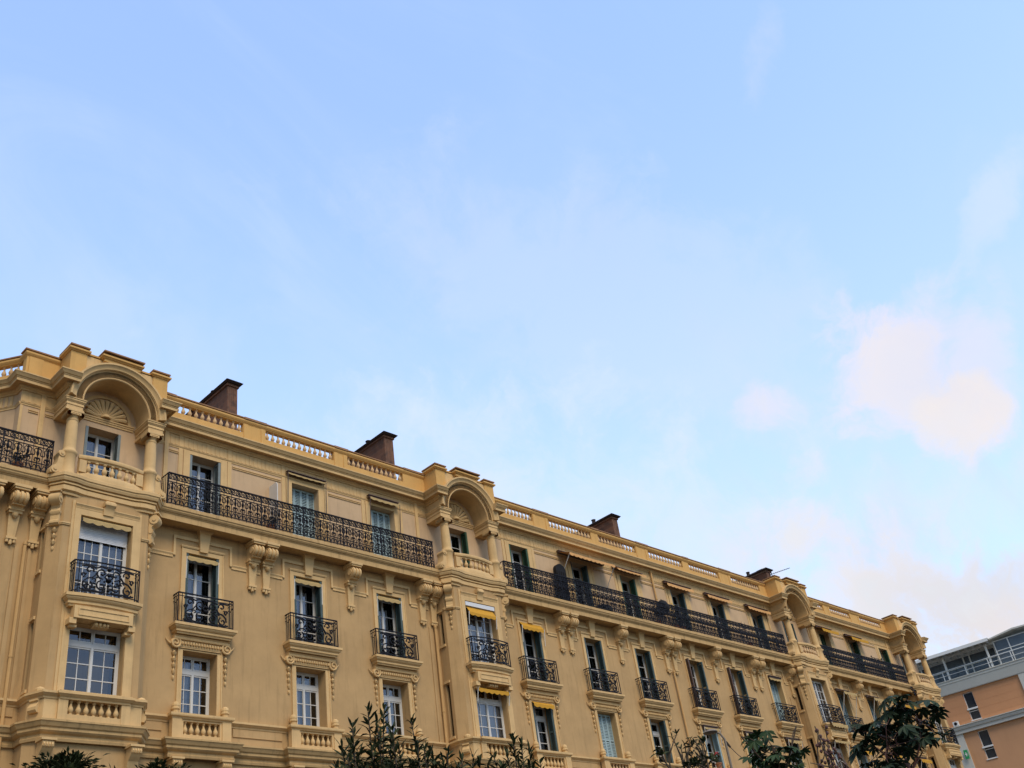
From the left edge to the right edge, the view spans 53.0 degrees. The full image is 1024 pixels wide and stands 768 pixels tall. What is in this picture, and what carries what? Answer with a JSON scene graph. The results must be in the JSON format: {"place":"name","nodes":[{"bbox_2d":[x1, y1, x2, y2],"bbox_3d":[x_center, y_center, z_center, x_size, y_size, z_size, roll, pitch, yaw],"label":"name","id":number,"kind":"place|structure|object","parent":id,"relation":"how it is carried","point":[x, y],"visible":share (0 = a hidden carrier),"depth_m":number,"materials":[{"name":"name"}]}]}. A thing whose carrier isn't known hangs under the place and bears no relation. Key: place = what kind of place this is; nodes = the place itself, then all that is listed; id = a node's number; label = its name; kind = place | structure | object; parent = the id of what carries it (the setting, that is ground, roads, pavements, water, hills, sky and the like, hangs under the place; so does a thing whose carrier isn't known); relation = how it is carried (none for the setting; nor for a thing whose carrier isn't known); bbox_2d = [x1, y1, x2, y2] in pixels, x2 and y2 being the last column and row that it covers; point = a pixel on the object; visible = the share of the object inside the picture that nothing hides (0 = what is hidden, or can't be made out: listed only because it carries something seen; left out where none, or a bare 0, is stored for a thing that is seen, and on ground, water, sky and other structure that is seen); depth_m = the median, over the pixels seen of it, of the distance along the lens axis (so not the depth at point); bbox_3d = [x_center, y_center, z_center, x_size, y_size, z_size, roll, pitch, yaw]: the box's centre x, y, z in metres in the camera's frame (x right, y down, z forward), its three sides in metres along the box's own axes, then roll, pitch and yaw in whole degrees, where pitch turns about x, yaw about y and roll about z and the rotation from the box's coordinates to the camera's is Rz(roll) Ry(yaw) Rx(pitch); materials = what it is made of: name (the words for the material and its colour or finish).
{"place":"outdoors","nodes":[
{"label":"outdoors","id":0,"kind":"place"},
{"bbox_2d":[135,757,191,767],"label":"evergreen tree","id":1,"kind":"object","parent":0,"point":[155,764],"visible":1,"depth_m":18.26,"materials":[{"name":"green plant"}]},
{"bbox_2d":[0,342,963,767],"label":"apartment building","id":2,"kind":"structure","parent":0,"point":[168,594],"depth_m":36.84,"materials":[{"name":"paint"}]},
{"bbox_2d":[10,450,30,467],"bbox_3d":[-14.511,2.269,30.254,0.594,0.716,0.422,23,-45,-40],"label":"potted plant","id":3,"kind":"object","parent":2,"relation":"on","point":[18,459],"visible":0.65,"depth_m":30.24,"materials":[{"name":"green plant"}]},
{"bbox_2d":[65,627,120,694],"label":"window","id":4,"kind":"structure","parent":2,"relation":"in","point":[113,649],"depth_m":28.99,"materials":[{"name":"white paint"}]},
{"bbox_2d":[74,532,127,598],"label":"window","id":5,"kind":"structure","parent":2,"relation":"in","point":[86,552],"depth_m":30.29,"materials":[{"name":"white glass"}]},
{"bbox_2d":[83,426,120,478],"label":"window","id":6,"kind":"structure","parent":2,"relation":"in","point":[94,445],"depth_m":33.28,"materials":[{"name":"white paint"}]},
{"bbox_2d":[181,656,209,714],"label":"window","id":7,"kind":"structure","parent":2,"relation":"in","point":[195,671],"depth_m":31.77,"materials":[{"name":"white paint"}]},
{"bbox_2d":[184,553,218,626],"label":"window","id":8,"kind":"structure","parent":2,"relation":"in","point":[201,578],"depth_m":33.49,"materials":[{"name":"white paint"}]},
{"bbox_2d":[188,455,220,515],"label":"window","id":9,"kind":"structure","parent":2,"relation":"in","point":[198,471],"depth_m":35.59,"materials":[{"name":"white paint"}]},
{"bbox_2d":[260,516,278,528],"bbox_3d":[-8.391,4.878,35.745,0.755,0.632,0.414,9,-37,-26],"label":"potted plant","id":10,"kind":"object","parent":2,"relation":"on","point":[271,522],"visible":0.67,"depth_m":35.69,"materials":[{"name":"green plant"}]},
{"bbox_2d":[292,488,314,538],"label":"window","id":11,"kind":"structure","parent":2,"relation":"in","point":[301,498],"depth_m":38.09,"materials":[{"name":"white paint"}]},
{"bbox_2d":[296,672,319,726],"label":"window","id":12,"kind":"structure","parent":2,"relation":"in","point":[306,683],"depth_m":34.42,"materials":[{"name":"white paint"}]},
{"bbox_2d":[294,576,323,644],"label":"window","id":13,"kind":"structure","parent":2,"relation":"in","point":[306,596],"depth_m":36.15,"materials":[{"name":"white paint"}]},
{"bbox_2d":[371,510,392,557],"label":"window","id":14,"kind":"structure","parent":2,"relation":"in","point":[378,519],"depth_m":40.41,"materials":[{"name":"white paint"}]},
{"bbox_2d":[376,593,404,657],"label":"window","id":15,"kind":"structure","parent":2,"relation":"in","point":[387,614],"depth_m":38.46,"materials":[{"name":"white paint"}]},
{"bbox_2d":[383,684,403,734],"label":"window","id":16,"kind":"structure","parent":2,"relation":"in","point":[391,694],"depth_m":36.81,"materials":[{"name":"white paint"}]},
{"bbox_2d":[450,532,469,567],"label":"window","id":17,"kind":"structure","parent":2,"relation":"in","point":[456,542],"depth_m":43.24,"materials":[{"name":"white paint"}]},
{"bbox_2d":[466,608,495,663],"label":"window","id":18,"kind":"structure","parent":2,"relation":"in","point":[482,627],"depth_m":40.30,"materials":[{"name":"white paint"}]},
{"bbox_2d":[475,689,505,737],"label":"window","id":19,"kind":"structure","parent":2,"relation":"in","point":[490,712],"depth_m":38.59,"materials":[{"name":"white glass"}]},
{"bbox_2d":[509,544,533,592],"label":"window","id":20,"kind":"structure","parent":2,"relation":"in","point":[515,556],"depth_m":45.43,"materials":[{"name":"white paint"}]},
{"bbox_2d":[520,624,546,681],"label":"window","id":21,"kind":"structure","parent":2,"relation":"in","point":[528,644],"depth_m":43.35,"materials":[{"name":"white paint"}]},
{"bbox_2d":[532,702,558,750],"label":"window","id":22,"kind":"structure","parent":2,"relation":"in","point":[538,712],"depth_m":41.52,"materials":[{"name":"white glass"}]},
{"bbox_2d":[570,562,593,606],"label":"window","id":23,"kind":"structure","parent":2,"relation":"in","point":[576,572],"depth_m":48.03,"materials":[{"name":"white paint"}]},
{"bbox_2d":[584,638,609,691],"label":"window","id":24,"kind":"structure","parent":2,"relation":"in","point":[590,649],"depth_m":45.93,"materials":[{"name":"white paint"}]},
{"bbox_2d":[598,714,616,756],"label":"window","id":25,"kind":"structure","parent":2,"relation":"in","point":[607,740],"depth_m":44.00,"materials":[{"name":"white paint"}]},
{"bbox_2d":[619,575,642,618],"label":"window","id":26,"kind":"structure","parent":2,"relation":"in","point":[625,587],"depth_m":50.31,"materials":[{"name":"white paint"}]},
{"bbox_2d":[634,648,659,700],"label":"window","id":27,"kind":"structure","parent":2,"relation":"in","point":[640,658],"depth_m":48.19,"materials":[{"name":"white paint"}]},
{"bbox_2d":[649,719,673,762],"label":"window","id":28,"kind":"structure","parent":2,"relation":"in","point":[654,726],"depth_m":46.50,"materials":[{"name":"black glass"}]},
{"bbox_2d":[670,590,691,630],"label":"window","id":29,"kind":"structure","parent":2,"relation":"in","point":[674,598],"depth_m":52.88,"materials":[{"name":"white paint"}]},
{"bbox_2d":[685,658,712,708],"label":"window","id":30,"kind":"structure","parent":2,"relation":"in","point":[691,672],"depth_m":50.47,"materials":[{"name":"white paint"}]},
{"bbox_2d":[702,728,724,767],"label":"window","id":31,"kind":"structure","parent":2,"relation":"in","point":[715,740],"depth_m":48.99,"materials":[{"name":"white glass"}]},
{"bbox_2d":[714,752,721,767],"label":"potted plant","id":32,"kind":"object","parent":2,"relation":"on","point":[719,763],"visible":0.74,"depth_m":47.95,"materials":[{"name":"green plant"}]},
{"bbox_2d":[710,601,731,640],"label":"window","id":33,"kind":"structure","parent":2,"relation":"in","point":[721,610],"depth_m":55.06,"materials":[{"name":"white paint"}]},
{"bbox_2d":[726,667,751,715],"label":"window","id":34,"kind":"structure","parent":2,"relation":"in","point":[730,675],"depth_m":52.65,"materials":[{"name":"white paint"}]},
{"bbox_2d":[743,732,760,767],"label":"window","id":35,"kind":"structure","parent":2,"relation":"in","point":[751,751],"depth_m":51.16,"materials":[{"name":"glass"}]},
{"bbox_2d":[750,612,768,649],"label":"window","id":36,"kind":"structure","parent":2,"relation":"in","point":[760,621],"depth_m":57.55,"materials":[{"name":"white paint"}]},
{"bbox_2d":[769,680,785,719],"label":"window","id":37,"kind":"structure","parent":2,"relation":"in","point":[774,689],"depth_m":55.29,"materials":[{"name":"white paint"}]},
{"bbox_2d":[782,622,797,641],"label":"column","id":38,"kind":"structure","parent":2,"relation":"in","point":[782,622],"depth_m":59.40,"materials":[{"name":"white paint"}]},
{"bbox_2d":[785,740,803,767],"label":"window","id":39,"kind":"structure","parent":2,"relation":"in","point":[787,743],"depth_m":53.75,"materials":[{"name":"white paint"}]},
{"bbox_2d":[811,680,832,722],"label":"window","id":40,"kind":"structure","parent":2,"relation":"in","point":[818,689],"depth_m":57.05,"materials":[{"name":"white paint"}]},
{"bbox_2d":[819,634,831,664],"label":"window","id":41,"kind":"structure","parent":2,"relation":"in","point":[821,636],"depth_m":62.18,"materials":[{"name":"white paint"}]},
{"bbox_2d":[830,741,844,767],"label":"window","id":42,"kind":"structure","parent":2,"relation":"in","point":[833,744],"depth_m":55.44,"materials":[{"name":"grey glass"}]},
{"bbox_2d":[837,694,852,732],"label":"window","id":43,"kind":"structure","parent":2,"relation":"in","point":[840,697],"depth_m":60.02,"materials":[{"name":"white paint"}]},
{"bbox_2d":[848,640,866,673],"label":"window","id":44,"kind":"structure","parent":2,"relation":"in","point":[856,648],"depth_m":64.42,"materials":[{"name":"white paint"}]},
{"bbox_2d":[856,754,867,767],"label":"window","id":45,"kind":"structure","parent":2,"relation":"in","point":[864,760],"depth_m":58.40,"materials":[{"name":"white paint"}]},
{"bbox_2d":[867,700,881,734],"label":"window","id":46,"kind":"structure","parent":2,"relation":"in","point":[869,702],"depth_m":62.37,"materials":[{"name":"white paint"}]},
{"bbox_2d":[878,648,896,680],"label":"window","id":47,"kind":"structure","parent":2,"relation":"in","point":[886,657],"depth_m":66.96,"materials":[{"name":"white paint"}]},
{"bbox_2d":[917,759,926,767],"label":"window","id":48,"kind":"structure","parent":2,"relation":"in","point":[923,763],"depth_m":63.33,"materials":[{"name":"white paint"}]},
{"bbox_2d":[930,709,947,742],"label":"window","id":49,"kind":"structure","parent":2,"relation":"in","point":[938,724],"depth_m":66.11,"materials":[{"name":"white paint"}]},
{"bbox_2d":[948,759,956,767],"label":"window","id":50,"kind":"structure","parent":2,"relation":"in","point":[952,763],"depth_m":64.88,"materials":[{"name":"white paint"}]},
{"bbox_2d":[0,0,1023,660],"label":"sky","id":51,"kind":"structure","parent":0,"point":[738,283],"materials":[{"name":"blue"}]},
{"bbox_2d":[553,564,570,601],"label":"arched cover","id":52,"kind":"object","parent":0,"point":[558,569],"visible":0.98,"depth_m":45.86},
{"bbox_2d":[595,604,612,611],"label":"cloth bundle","id":53,"kind":"object","parent":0,"point":[610,607],"visible":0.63,"depth_m":46.88,"materials":[{"name":"grey fabric"}]},
{"bbox_2d":[656,599,670,624],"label":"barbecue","id":54,"kind":"object","parent":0,"point":[666,606],"visible":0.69,"depth_m":50.34,"materials":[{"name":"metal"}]},
{"bbox_2d":[650,729,722,767],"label":"bare shrub","id":55,"kind":"object","parent":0,"point":[702,756],"visible":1,"depth_m":11.36,"materials":[{"name":"green plant"}]},
{"bbox_2d":[915,624,1023,767],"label":"terrace building","id":56,"kind":"structure","parent":0,"point":[980,683],"depth_m":77.37,"materials":[{"name":"paint"}]},
{"bbox_2d":[952,721,959,726],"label":"air conditioner","id":57,"kind":"object","parent":56,"relation":"on","point":[955,723],"visible":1,"depth_m":77.77,"materials":[{"name":"white metal"}]},
{"bbox_2d":[963,750,969,758],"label":"wall sign","id":58,"kind":"object","parent":56,"relation":"attached to","point":[966,754],"visible":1,"depth_m":76.68,"materials":[{"name":"green plastic"}]},
{"bbox_2d":[963,691,981,720],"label":"window","id":59,"kind":"structure","parent":56,"relation":"in","point":[971,704],"depth_m":77.99,"materials":[{"name":"black glass"}]},
{"bbox_2d":[978,729,997,759],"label":"window","id":60,"kind":"structure","parent":56,"relation":"in","point":[988,747],"depth_m":76.41,"materials":[{"name":"black glass"}]},
{"label":"ground","id":61,"kind":"structure","parent":0,"visible":0},
{"bbox_2d":[10,746,115,767],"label":"evergreen tree","id":62,"kind":"object","parent":61,"relation":"on","point":[65,760],"visible":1,"depth_m":17.49,"materials":[{"name":"green plant"}]},
{"bbox_2d":[330,701,438,767],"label":"oleander shrub","id":63,"kind":"object","parent":61,"relation":"on","point":[383,760],"visible":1,"depth_m":8.57,"materials":[{"name":"green plant"}]},
{"bbox_2d":[399,744,481,767],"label":"oleander shrub","id":64,"kind":"object","parent":61,"relation":"on","point":[461,756],"visible":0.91,"depth_m":9.20,"materials":[{"name":"green plant"}]},
{"bbox_2d":[481,730,544,767],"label":"oleander shrub","id":65,"kind":"object","parent":61,"relation":"on","point":[530,763],"visible":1,"depth_m":9.81,"materials":[{"name":"green plant"}]},
{"bbox_2d":[703,729,732,767],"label":"street lamp","id":66,"kind":"object","parent":61,"relation":"on","point":[710,731],"visible":1,"depth_m":28.43,"materials":[{"name":"grey metal"}]},
{"bbox_2d":[738,726,810,767],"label":"castor plant","id":67,"kind":"object","parent":61,"relation":"on","point":[774,758],"visible":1,"depth_m":11.98,"materials":[{"name":"green plant"}]},
{"bbox_2d":[811,725,848,767],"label":"dried plant","id":68,"kind":"object","parent":61,"relation":"on","point":[828,753],"visible":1,"depth_m":10.98,"materials":[{"name":"brown plant"}]},
{"bbox_2d":[848,694,952,767],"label":"castor plant","id":69,"kind":"object","parent":61,"relation":"on","point":[899,732],"visible":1,"depth_m":13.56,"materials":[{"name":"green plant"}]}
]}

